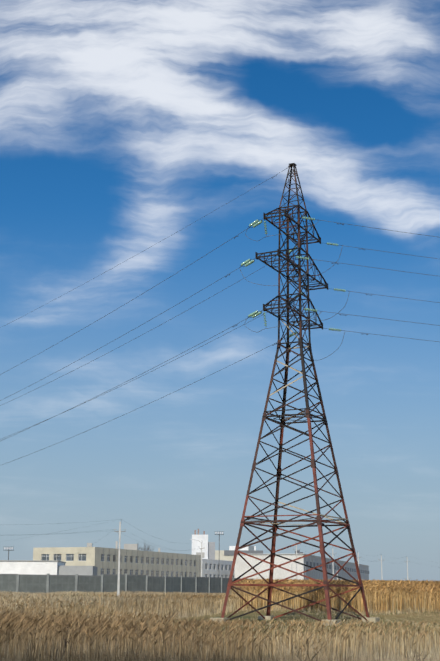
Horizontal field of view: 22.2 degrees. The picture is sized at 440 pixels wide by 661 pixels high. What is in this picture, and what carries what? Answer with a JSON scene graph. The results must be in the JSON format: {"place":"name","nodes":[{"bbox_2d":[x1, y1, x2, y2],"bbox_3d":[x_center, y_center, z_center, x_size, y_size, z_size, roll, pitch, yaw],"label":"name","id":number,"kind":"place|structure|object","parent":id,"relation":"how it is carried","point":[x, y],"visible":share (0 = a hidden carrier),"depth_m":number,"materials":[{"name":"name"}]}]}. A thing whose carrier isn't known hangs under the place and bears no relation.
{"place":"outdoors","nodes":[
{"label":"outdoors","id":0,"kind":"place"},
{"bbox_2d":[33,547,234,577],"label":"building","id":1,"kind":"structure","parent":0,"point":[139,562],"depth_m":284.72,"materials":[{"name":"beige paint"}]},
{"bbox_2d":[87,541,204,557],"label":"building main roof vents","id":2,"kind":"object","parent":1,"relation":"on","point":[131,546],"visible":0.69,"depth_m":292.81,"materials":[{"name":"white metal"}]},
{"bbox_2d":[0,578,439,660],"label":"reed field","id":3,"kind":"structure","parent":0,"point":[31,635],"depth_m":63.38,"materials":[{"name":"beige plant"}]},
{"bbox_2d":[0,593,439,650],"bbox_3d":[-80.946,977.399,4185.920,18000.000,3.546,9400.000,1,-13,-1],"label":"ground","id":4,"kind":"structure","parent":0,"point":[255,614],"depth_m":103.84,"materials":[{"name":"soil"}]},
{"bbox_2d":[0,560,97,574],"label":"white hall","id":5,"kind":"structure","parent":4,"relation":"on","point":[42,567],"depth_m":229.69,"materials":[{"name":"paint"}]},
{"bbox_2d":[3,531,223,559],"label":"floodlight masts","id":6,"kind":"object","parent":4,"relation":"on","point":[216,533],"visible":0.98,"depth_m":323.40},
{"bbox_2d":[0,573,252,593],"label":"concrete fence panels","id":7,"kind":"object","parent":4,"relation":"on","point":[49,583],"visible":0.73,"depth_m":159.66,"materials":[{"name":"grey concrete"}]},
{"bbox_2d":[137,543,153,550],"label":"bare tree","id":8,"kind":"object","parent":4,"relation":"on","point":[143,549],"visible":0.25,"depth_m":392.52,"materials":[{"name":"plant"}]},
{"bbox_2d":[192,529,214,576],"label":"white tower building","id":9,"kind":"structure","parent":4,"relation":"on","point":[208,549],"depth_m":345.50,"materials":[{"name":"paint"}]},
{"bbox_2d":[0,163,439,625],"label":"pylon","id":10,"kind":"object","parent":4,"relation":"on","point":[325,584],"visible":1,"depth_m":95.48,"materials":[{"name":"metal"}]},
{"bbox_2d":[114,522,408,595],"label":"utility poles","id":11,"kind":"object","parent":4,"relation":"on","point":[118,583],"visible":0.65,"depth_m":227.13,"materials":[{"name":"concrete"}]},
{"bbox_2d":[234,550,368,580],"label":"warehouse building","id":12,"kind":"structure","parent":4,"relation":"on","point":[242,566],"depth_m":327.11,"materials":[{"name":"paint"}]},
{"bbox_2d":[0,0,439,580],"label":"sky","id":13,"kind":"structure","parent":0,"point":[125,124],"materials":[{"name":"blue"}]},
{"bbox_2d":[215,546,262,560],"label":"building","id":14,"kind":"structure","parent":0,"point":[227,555],"depth_m":460.46,"materials":[{"name":"paint"}]},
{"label":"pole insulators","id":15,"kind":"object","parent":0,"visible":0},
{"bbox_2d":[0,519,432,566],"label":"service wires","id":16,"kind":"object","parent":15,"relation":"attached to","point":[146,533],"visible":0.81,"depth_m":160.31,"materials":[{"name":"black metal"}]}
]}

